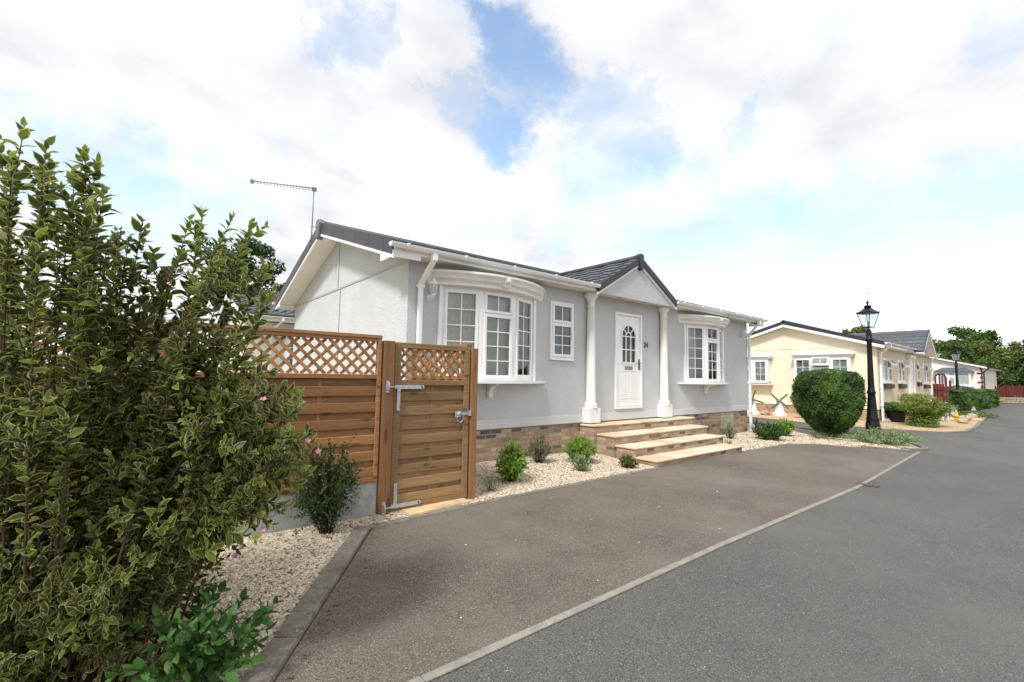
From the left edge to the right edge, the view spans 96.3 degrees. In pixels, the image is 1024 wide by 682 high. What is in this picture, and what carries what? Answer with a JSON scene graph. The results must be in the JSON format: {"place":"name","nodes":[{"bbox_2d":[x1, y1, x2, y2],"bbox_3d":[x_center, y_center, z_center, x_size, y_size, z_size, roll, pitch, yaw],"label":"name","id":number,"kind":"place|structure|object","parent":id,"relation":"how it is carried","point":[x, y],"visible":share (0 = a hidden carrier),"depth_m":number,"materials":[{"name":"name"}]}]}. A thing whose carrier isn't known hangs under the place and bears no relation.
{"place":"outdoors","nodes":[
{"label":"outdoors","id":0,"kind":"place"},
{"bbox_2d":[53,517,367,681],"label":"gravel","id":1,"kind":"structure","parent":0,"point":[299,552],"depth_m":3.34,"materials":[{"name":"beige gravel"}]},
{"bbox_2d":[0,116,320,681],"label":"variegated shrub","id":2,"kind":"object","parent":1,"relation":"on","point":[112,528],"visible":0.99,"depth_m":2.12,"materials":[{"name":"green plant"}]},
{"bbox_2d":[81,580,284,681],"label":"shrub","id":3,"kind":"object","parent":1,"relation":"on","point":[188,661],"visible":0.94,"depth_m":2.11,"materials":[{"name":"green plant"}]},
{"bbox_2d":[281,433,366,538],"bbox_3d":[-1.707,1.314,4.195,0.735,0.908,0.779,5,-6,-39],"label":"evergreen shrub","id":4,"kind":"object","parent":1,"relation":"on","point":[322,488],"visible":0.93,"depth_m":4.13,"materials":[{"name":"green plant"}]},
{"bbox_2d":[0,0,1023,371],"label":"sky","id":5,"kind":"structure","parent":0,"point":[775,161],"materials":[{"name":"white"}]},
{"bbox_2d":[150,424,919,681],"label":"gravel bed","id":6,"kind":"object","parent":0,"point":[289,613],"visible":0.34,"depth_m":4.07,"materials":[{"name":"beige gravel"}]},
{"bbox_2d":[147,324,166,398],"bbox_3d":[-2.855,0.819,3.626,0.100,1.902,0.100,5,-6,-39],"label":"fence post","id":7,"kind":"object","parent":6,"relation":"on","point":[163,353],"depth_m":3.66,"materials":[{"name":"brown wood"}]},
{"bbox_2d":[375,340,394,514],"bbox_3d":[-1.337,0.954,4.842,0.115,1.914,0.100,5,-6,-39],"label":"fence post","id":8,"kind":"object","parent":6,"relation":"on","point":[385,434],"visible":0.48,"depth_m":4.80,"materials":[{"name":"brown wood"}]},
{"bbox_2d":[381,342,470,514],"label":"garden gate","id":9,"kind":"structure","parent":8,"relation":"attached to","point":[429,456],"depth_m":5.17,"materials":[{"name":"brown wood"}]},
{"bbox_2d":[401,498,470,515],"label":"paving slab","id":10,"kind":"structure","parent":6,"relation":"on","point":[413,511],"depth_m":5.02,"materials":[{"name":"stone"}]},
{"bbox_2d":[467,348,477,499],"bbox_3d":[-0.488,1.040,5.541,0.085,1.901,0.100,5,-6,-39],"label":"fence post","id":11,"kind":"object","parent":6,"relation":"on","point":[472,430],"visible":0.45,"depth_m":5.50,"materials":[{"name":"brown wood"}]},
{"bbox_2d":[365,453,653,524],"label":"gravel","id":12,"kind":"structure","parent":6,"relation":"on","point":[552,464],"depth_m":6.85,"materials":[{"name":"beige gravel"}]},
{"bbox_2d":[480,471,499,491],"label":"seedling plant","id":13,"kind":"object","parent":12,"relation":"on","point":[490,482],"visible":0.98,"depth_m":5.82,"materials":[{"name":"green plant"}]},
{"bbox_2d":[493,438,531,482],"bbox_3d":[0.011,1.665,6.399,0.546,0.626,0.572,1,-4,-1],"label":"green shrub","id":14,"kind":"object","parent":12,"relation":"on","point":[511,463],"visible":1,"depth_m":6.31,"materials":[{"name":"green plant"}]},
{"bbox_2d":[526,431,553,462],"bbox_3d":[0.465,1.799,7.740,0.513,0.562,0.475,5,-6,-39],"label":"grey shrub","id":15,"kind":"object","parent":12,"relation":"on","point":[536,457],"visible":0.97,"depth_m":7.72,"materials":[{"name":"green plant"}]},
{"bbox_2d":[475,456,618,490],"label":"fallen leaves","id":16,"kind":"object","parent":12,"relation":"on","point":[541,471],"visible":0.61,"depth_m":7.03,"materials":[{"name":"brown plant"}]},
{"bbox_2d":[561,433,599,461],"bbox_3d":[1.165,1.861,7.975,0.662,0.530,0.726,1,-4,-2],"label":"fern shrub","id":17,"kind":"object","parent":12,"relation":"on","point":[580,446],"visible":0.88,"depth_m":7.86,"materials":[{"name":"green plant"}]},
{"bbox_2d":[571,453,590,470],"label":"pale plant","id":18,"kind":"object","parent":12,"relation":"on","point":[582,464],"visible":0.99,"depth_m":7.20,"materials":[{"name":"green plant"}]},
{"bbox_2d":[618,454,640,467],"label":"red tipped shrub","id":19,"kind":"object","parent":12,"relation":"on","point":[628,461],"visible":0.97,"depth_m":7.61,"materials":[{"name":"green plant"}]},
{"bbox_2d":[697,419,713,433],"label":"grass tuft","id":20,"kind":"object","parent":6,"relation":"on","point":[708,432],"visible":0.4,"depth_m":11.73,"materials":[{"name":"green plant"}]},
{"bbox_2d":[721,421,738,438],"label":"silver shrub","id":21,"kind":"object","parent":6,"relation":"on","point":[729,430],"visible":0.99,"depth_m":11.88,"materials":[{"name":"green plant"}]},
{"bbox_2d":[745,417,765,430],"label":"spiky plant","id":22,"kind":"object","parent":6,"relation":"on","point":[755,423],"visible":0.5,"depth_m":13.40,"materials":[{"name":"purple plant"}]},
{"bbox_2d":[752,420,788,440],"bbox_3d":[6.724,2.347,12.043,0.825,0.546,0.867,5,-6,-39],"label":"dark green shrub","id":23,"kind":"object","parent":6,"relation":"on","point":[767,433],"visible":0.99,"depth_m":11.92,"materials":[{"name":"green plant"}]},
{"bbox_2d":[770,418,796,435],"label":"light green shrub","id":24,"kind":"object","parent":6,"relation":"on","point":[788,426],"visible":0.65,"depth_m":12.92,"materials":[{"name":"green plant"}]},
{"bbox_2d":[723,429,916,450],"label":"gravel","id":25,"kind":"structure","parent":6,"relation":"on","point":[756,442],"depth_m":11.97,"materials":[{"name":"beige gravel"}]},
{"bbox_2d":[808,432,843,440],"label":"trailing plant","id":26,"kind":"object","parent":6,"relation":"on","point":[823,437],"visible":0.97,"depth_m":12.75,"materials":[{"name":"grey plant"}]},
{"bbox_2d":[789,368,866,435],"bbox_3d":[9.306,1.810,13.518,1.952,2.049,1.926,5,-6,-39],"label":"clipped bush","id":27,"kind":"object","parent":6,"relation":"on","point":[831,401],"visible":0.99,"depth_m":12.95,"materials":[{"name":"green plant"}]},
{"bbox_2d":[856,300,880,431],"bbox_3d":[10.253,0.848,13.127,0.400,4.100,0.403,2,-5,-14],"label":"street lamp","id":28,"kind":"object","parent":6,"relation":"on","point":[872,418],"visible":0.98,"depth_m":13.06,"materials":[{"name":"black metal"}]},
{"bbox_2d":[837,425,926,445],"bbox_3d":[9.909,2.510,12.366,1.888,0.548,1.926,5,-6,-39],"label":"trailing plant","id":29,"kind":"object","parent":6,"relation":"on","point":[880,437],"visible":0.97,"depth_m":12.12,"materials":[{"name":"green plant"}]},
{"bbox_2d":[275,445,918,681],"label":"driveway","id":30,"kind":"structure","parent":0,"point":[438,574],"depth_m":3.97,"materials":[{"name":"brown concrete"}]},
{"bbox_2d":[287,534,382,678],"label":"fallen petals","id":31,"kind":"object","parent":30,"relation":"on","point":[329,609],"visible":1,"depth_m":2.88,"materials":[{"name":"pink plant"}]},
{"bbox_2d":[332,462,733,631],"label":"stray chips","id":32,"kind":"object","parent":30,"relation":"on","point":[556,535],"visible":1,"depth_m":4.63,"materials":[{"name":"gravel"}]},
{"bbox_2d":[429,403,1023,681],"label":"road","id":33,"kind":"structure","parent":0,"point":[911,569],"depth_m":3.31,"materials":[{"name":"grey asphalt"}]},
{"bbox_2d":[407,452,919,681],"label":"drive edging","id":34,"kind":"object","parent":33,"relation":"on","point":[444,669],"visible":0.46,"depth_m":3.15,"materials":[{"name":"concrete"}]},
{"bbox_2d":[748,422,928,452],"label":"island kerb","id":35,"kind":"structure","parent":33,"relation":"on","point":[921,448],"depth_m":11.23,"materials":[{"name":"concrete"}]},
{"bbox_2d":[855,482,879,487],"bbox_3d":[5.540,2.255,7.157,0.140,0.038,0.280,5,-6,-39],"label":"drain cover","id":36,"kind":"object","parent":33,"relation":"in","point":[871,485],"visible":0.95,"depth_m":7.11,"materials":[{"name":"metal"}]},
{"bbox_2d":[747,410,981,431],"bbox_3d":[16.630,3.682,24.041,18.150,0.191,11.380,5,-6,-39],"label":"tan gravel bed","id":37,"kind":"object","parent":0,"point":[950,425],"visible":0.27,"depth_m":17.76,"materials":[{"name":"beige gravel"}]},
{"bbox_2d":[747,390,763,414],"bbox_3d":[10.413,2.643,19.850,0.858,1.054,0.508,-1,-5,28],"label":"model windmill","id":38,"kind":"object","parent":37,"relation":"on","point":[754,410],"visible":0.66,"depth_m":19.69,"materials":[{"name":"white wood"}]},
{"bbox_2d":[760,410,770,414],"bbox_3d":[10.888,3.098,19.698,0.398,0.266,0.364,-1,-5,26],"label":"stone","id":39,"kind":"object","parent":37,"relation":"on","point":[764,412],"visible":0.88,"depth_m":19.58,"materials":[{"name":"pink stone"}]},
{"bbox_2d":[765,403,771,414],"bbox_3d":[10.911,2.914,19.520,0.358,0.516,0.118,2,-4,-9],"label":"bird ornament","id":40,"kind":"object","parent":37,"relation":"on","point":[769,407],"visible":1,"depth_m":19.49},
{"bbox_2d":[771,393,788,415],"bbox_3d":[11.413,2.710,19.563,0.668,0.959,0.508,-1,-5,28],"label":"model windmill","id":41,"kind":"object","parent":37,"relation":"on","point":[779,409],"visible":0.99,"depth_m":19.43,"materials":[{"name":"white wood"}]},
{"bbox_2d":[885,411,906,422],"bbox_3d":[15.542,3.061,18.559,0.720,0.420,0.720,5,-6,-39],"label":"plant pot","id":42,"kind":"object","parent":37,"relation":"on","point":[896,417],"visible":0.77,"depth_m":18.33,"materials":[{"name":"black plastic"}]},
{"bbox_2d":[881,402,908,411],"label":"topiary","id":43,"kind":"object","parent":42,"relation":"in","point":[890,406],"visible":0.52,"depth_m":18.35,"materials":[{"name":"green plant"}]},
{"bbox_2d":[897,393,924,416],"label":"azalea shrub","id":44,"kind":"object","parent":37,"relation":"on","point":[903,395],"visible":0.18,"depth_m":19.52,"materials":[{"name":"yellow plant"}]},
{"bbox_2d":[894,393,957,427],"bbox_3d":[15.522,2.653,17.208,2.075,1.408,1.412,0,-5,10],"label":"azalea shrub","id":45,"kind":"object","parent":37,"relation":"on","point":[916,407],"visible":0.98,"depth_m":16.96,"materials":[{"name":"green plant"}]},
{"bbox_2d":[940,412,948,420],"bbox_3d":[18.565,3.115,19.725,0.254,0.606,0.838,-2,-5,31],"label":"dog statue","id":46,"kind":"object","parent":37,"relation":"on","point":[943,419],"visible":0.34,"depth_m":19.56,"materials":[{"name":"white ceramic"}]},
{"bbox_2d":[948,406,956,416],"bbox_3d":[20.974,3.349,21.837,0.300,0.562,0.316,-1,-5,21],"label":"figurine","id":47,"kind":"object","parent":37,"relation":"on","point":[952,414],"visible":0.5,"depth_m":21.74,"materials":[{"name":"white ceramic"}]},
{"bbox_2d":[950,348,960,388],"bbox_3d":[26.037,2.284,26.849,0.372,3.813,0.375,3,-5,-22],"label":"street lamp","id":48,"kind":"object","parent":37,"relation":"on","point":[956,369],"visible":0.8,"depth_m":26.85,"materials":[{"name":"black metal"}]},
{"bbox_2d":[953,412,959,419],"bbox_3d":[19.235,3.269,19.866,0.209,0.391,0.220,5,-6,-39],"label":"figurine","id":49,"kind":"object","parent":37,"relation":"on","point":[956,416],"visible":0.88,"depth_m":19.82,"materials":[{"name":"yellow"}]},
{"bbox_2d":[947,389,973,413],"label":"hedge","id":50,"kind":"object","parent":37,"relation":"on","point":[961,399],"visible":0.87,"depth_m":24.77,"materials":[{"name":"green plant"}]},
{"bbox_2d":[957,418,968,423],"bbox_3d":[18.659,3.327,18.984,0.389,0.265,0.374,5,-6,-39],"label":"stone","id":51,"kind":"object","parent":37,"relation":"on","point":[963,421],"visible":0.88,"depth_m":18.87,"materials":[{"name":"beige stone"}]},
{"bbox_2d":[959,415,971,420],"bbox_3d":[19.956,3.426,20.224,0.478,0.320,0.459,5,-6,-39],"label":"stone","id":52,"kind":"object","parent":37,"relation":"on","point":[968,418],"visible":0.55,"depth_m":20.09,"materials":[{"name":"beige stone"}]},
{"bbox_2d":[966,413,977,417],"bbox_3d":[21.934,3.594,21.910,0.422,0.296,0.401,0,-5,12],"label":"stone","id":53,"kind":"object","parent":37,"relation":"on","point":[971,415],"visible":0.61,"depth_m":21.78,"materials":[{"name":"beige stone"}]},
{"bbox_2d":[972,418,983,420],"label":"stone slab","id":54,"kind":"structure","parent":37,"relation":"on","point":[976,419],"depth_m":20.46,"materials":[{"name":"stone"}]},
{"bbox_2d":[957,410,999,417],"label":"edging plant","id":55,"kind":"object","parent":37,"relation":"on","point":[982,414],"visible":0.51,"depth_m":22.90,"materials":[{"name":"green plant"}]},
{"bbox_3d":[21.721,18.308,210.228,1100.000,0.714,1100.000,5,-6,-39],"label":"ground","id":56,"kind":"structure","parent":0,"visible":0},
{"bbox_2d":[6,312,150,453],"bbox_3d":[-3.603,0.723,3.027,1.820,1.913,0.070,5,-6,-39],"label":"timber fence","id":57,"kind":"object","parent":56,"relation":"on","point":[45,326],"visible":0.01,"depth_m":3.28,"materials":[{"name":"wood"}]},
{"bbox_2d":[190,237,285,320],"bbox_3d":[-15.472,-1.355,26.309,5.600,9.500,4.999,-1,-5,24],"label":"broadleaf tree","id":58,"kind":"object","parent":56,"relation":"on","point":[259,248],"visible":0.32,"depth_m":25.57,"materials":[{"name":"green plant"}]},
{"bbox_2d":[215,294,294,372],"bbox_3d":[-6.045,0.845,19.725,10.908,4.577,6.464,5,-6,-39],"label":"bungalow","id":59,"kind":"object","parent":56,"relation":"on","point":[279,318],"visible":0.07,"depth_m":14.90,"materials":[{"name":"paint"}]},
{"bbox_2d":[282,336,293,372],"bbox_3d":[-6.400,0.452,15.664,2.800,1.520,0.418,5,-6,-39],"label":"bay window","id":60,"kind":"structure","parent":59,"relation":"in","point":[285,367],"depth_m":14.89,"materials":[{"name":"white plastic"}]},
{"bbox_2d":[165,320,382,537],"bbox_3d":[-2.110,0.841,4.236,1.820,1.913,0.070,5,-6,-39],"label":"timber fence","id":61,"kind":"object","parent":56,"relation":"on","point":[341,408],"visible":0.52,"depth_m":4.52,"materials":[{"name":"wood"}]},
{"bbox_2d":[240,526,370,681],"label":"kerb","id":62,"kind":"structure","parent":56,"relation":"on","point":[280,648],"depth_m":2.78,"materials":[{"name":"concrete"}]},
{"bbox_2d":[411,344,471,379],"bbox_3d":[-1.015,1.020,6.199,0.070,1.895,1.503,5,-6,-39],"label":"timber fence","id":63,"kind":"object","parent":56,"relation":"on","point":[434,359],"visible":0.12,"depth_m":6.28,"materials":[{"name":"wood"}]},
{"bbox_2d":[250,179,767,461],"bbox_3d":[0.290,-0.017,12.498,13.347,5.480,7.466,5,-6,-39],"label":"park home","id":64,"kind":"object","parent":56,"relation":"on","point":[562,356],"visible":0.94,"depth_m":9.09,"materials":[{"name":"paint"}]},
{"bbox_2d":[424,269,545,397],"bbox_3d":[-0.243,-0.044,7.653,2.616,2.005,0.632,5,-6,-39],"label":"bow window","id":65,"kind":"structure","parent":64,"relation":"in","point":[484,322],"depth_m":7.53,"materials":[{"name":"white plastic"}]},
{"bbox_2d":[549,300,574,360],"bbox_3d":[0.957,-0.189,8.930,0.656,1.131,0.122,5,-6,-39],"label":"window","id":66,"kind":"structure","parent":64,"relation":"in","point":[561,347],"depth_m":8.89,"materials":[{"name":"white plastic"}]},
{"bbox_2d":[614,311,642,408],"bbox_3d":[2.583,0.437,10.205,0.963,2.105,0.137,5,-6,-39],"label":"door","id":67,"kind":"structure","parent":64,"relation":"in","point":[628,379],"depth_m":10.18,"materials":[{"name":"white plastic"}]},
{"bbox_2d":[677,314,729,393],"bbox_3d":[5.276,0.392,12.122,2.616,2.005,0.629,5,-6,-39],"label":"bow window","id":68,"kind":"structure","parent":64,"relation":"in","point":[690,322],"depth_m":11.87,"materials":[{"name":"white plastic"}]},
{"bbox_2d":[367,467,658,531],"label":"bed kerb","id":69,"kind":"structure","parent":56,"relation":"on","point":[384,523],"depth_m":5.40,"materials":[{"name":"concrete"}]},
{"bbox_2d":[579,416,742,466],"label":"entrance steps","id":70,"kind":"structure","parent":56,"relation":"on","point":[660,442],"depth_m":9.12,"materials":[{"name":"stone"}]},
{"bbox_2d":[742,444,860,451],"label":"bed kerb","id":71,"kind":"structure","parent":56,"relation":"on","point":[794,444],"depth_m":11.33,"materials":[{"name":"concrete"}]},
{"bbox_2d":[747,320,940,421],"bbox_3d":[16.752,1.690,24.114,11.353,4.703,7.780,5,-6,-39],"label":"park home","id":72,"kind":"object","parent":56,"relation":"on","point":[784,353],"visible":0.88,"depth_m":21.02,"materials":[{"name":"paint"}]},
{"bbox_2d":[747,356,772,389],"bbox_3d":[11.406,1.556,22.254,0.459,1.630,2.210,5,-6,-39],"label":"bay window","id":73,"kind":"structure","parent":72,"relation":"in","point":[760,365],"depth_m":21.67,"materials":[{"name":"white plastic"}]},
{"bbox_2d":[790,353,855,378],"bbox_3d":[13.342,1.375,19.781,0.582,1.670,2.340,5,-6,-39],"label":"bay window","id":74,"kind":"structure","parent":72,"relation":"in","point":[841,361],"depth_m":19.67,"materials":[{"name":"white plastic"}]},
{"bbox_2d":[882,358,896,388],"bbox_3d":[15.948,1.365,19.377,1.430,1.271,0.296,5,-6,-39],"label":"window","id":75,"kind":"structure","parent":72,"relation":"in","point":[887,371],"depth_m":19.36,"materials":[{"name":"white plastic"}]},
{"bbox_2d":[897,360,909,387],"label":"window","id":76,"kind":"structure","parent":72,"relation":"in","point":[901,372],"depth_m":20.86,"materials":[{"name":"white plastic"}]},
{"bbox_2d":[906,355,915,394],"bbox_3d":[19.235,1.806,22.041,1.250,2.230,0.148,5,-6,-39],"label":"door","id":77,"kind":"structure","parent":72,"relation":"in","point":[910,358],"depth_m":22.03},
{"bbox_2d":[916,363,923,385],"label":"window","id":78,"kind":"structure","parent":72,"relation":"in","point":[919,383],"depth_m":22.99,"materials":[{"name":"white plastic"}]},
{"bbox_2d":[922,364,932,387],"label":"window","id":79,"kind":"structure","parent":72,"relation":"in","point":[925,373],"depth_m":24.24,"materials":[{"name":"white plastic"}]},
{"bbox_2d":[842,324,866,340],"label":"broadleaf tree","id":80,"kind":"object","parent":56,"relation":"on","point":[855,330],"visible":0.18,"depth_m":61.43,"materials":[{"name":"green plant"}]},
{"bbox_2d":[747,412,989,433],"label":"yellow bed kerb","id":81,"kind":"structure","parent":56,"relation":"on","point":[977,425],"depth_m":16.01,"materials":[{"name":"concrete"}]},
{"bbox_2d":[933,337,948,350],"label":"broadleaf tree","id":82,"kind":"object","parent":56,"relation":"on","point":[935,340],"visible":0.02,"depth_m":48.28,"materials":[{"name":"green plant"}]},
{"bbox_2d":[933,338,977,365],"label":"broadleaf tree","id":83,"kind":"object","parent":56,"relation":"on","point":[945,350],"visible":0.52,"depth_m":44.73,"materials":[{"name":"green plant"}]},
{"bbox_2d":[929,357,1001,401],"bbox_3d":[39.151,3.225,41.805,10.950,5.100,6.929,5,-6,-39],"label":"park home","id":84,"kind":"object","parent":56,"relation":"on","point":[974,376],"visible":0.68,"depth_m":37.45,"materials":[{"name":"paint"}]},
{"bbox_2d":[933,368,973,386],"bbox_3d":[36.159,3.618,37.262,0.650,2.923,2.850,5,-6,-39],"label":"bay window","id":85,"kind":"structure","parent":84,"relation":"in","point":[964,374],"depth_m":37.29,"materials":[{"name":"white plastic"}]},
{"bbox_2d":[945,324,1007,348],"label":"broadleaf tree","id":86,"kind":"object","parent":56,"relation":"on","point":[968,334],"visible":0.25,"depth_m":54.58,"materials":[{"name":"green plant"}]},
{"bbox_2d":[964,340,1006,361],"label":"broadleaf tree","id":87,"kind":"object","parent":56,"relation":"on","point":[979,347],"visible":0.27,"depth_m":48.05,"materials":[{"name":"green plant"}]},
{"bbox_2d":[976,354,1019,396],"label":"broadleaf tree","id":88,"kind":"object","parent":56,"relation":"on","point":[1005,375],"visible":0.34,"depth_m":44.54,"materials":[{"name":"green plant"}]},
{"bbox_2d":[995,385,1005,396],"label":"picket fence","id":89,"kind":"object","parent":56,"relation":"on","point":[1002,390],"visible":0.31,"depth_m":41.00,"materials":[{"name":"red wood"}]},
{"bbox_2d":[980,344,1023,397],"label":"broadleaf tree","id":90,"kind":"object","parent":56,"relation":"on","point":[1009,353],"visible":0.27,"depth_m":46.27,"materials":[{"name":"green plant"}]},
{"bbox_2d":[998,397,1023,403],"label":"stone wall","id":91,"kind":"structure","parent":56,"relation":"on","point":[1008,400],"depth_m":40.30,"materials":[{"name":"beige stone"}]},
{"bbox_2d":[1004,384,1023,396],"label":"picket fence","id":92,"kind":"object","parent":56,"relation":"on","point":[1013,393],"visible":0.92,"depth_m":40.56,"materials":[{"name":"red wood"}]},
{"bbox_2d":[1006,339,1023,397],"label":"broadleaf tree","id":93,"kind":"object","parent":56,"relation":"on","point":[1014,343],"visible":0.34,"depth_m":54.18,"materials":[{"name":"green plant"}]},
{"bbox_2d":[1010,350,1023,390],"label":"broadleaf tree","id":94,"kind":"object","parent":56,"relation":"on","point":[1020,382],"visible":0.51,"depth_m":44.88,"materials":[{"name":"green plant"}]},
{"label":"far lawn","id":95,"kind":"structure","parent":0,"visible":0},
{"bbox_2d":[933,373,951,404],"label":"garden gate","id":96,"kind":"structure","parent":95,"relation":"on","point":[940,390],"depth_m":27.96,"materials":[{"name":"red wood"}]},
{"bbox_2d":[944,385,969,399],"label":"heather bush","id":97,"kind":"object","parent":95,"relation":"on","point":[960,387],"visible":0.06,"depth_m":32.98,"materials":[{"name":"white plant"}]},
{"bbox_2d":[963,388,992,410],"bbox_3d":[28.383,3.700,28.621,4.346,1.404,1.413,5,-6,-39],"label":"hedge","id":98,"kind":"object","parent":95,"relation":"on","point":[978,397],"visible":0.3,"depth_m":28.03,"materials":[{"name":"green plant"}]},
{"bbox_2d":[989,389,1000,407],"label":"hedge","id":99,"kind":"object","parent":95,"relation":"on","point":[995,395],"visible":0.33,"depth_m":32.93,"materials":[{"name":"green plant"}]}
]}

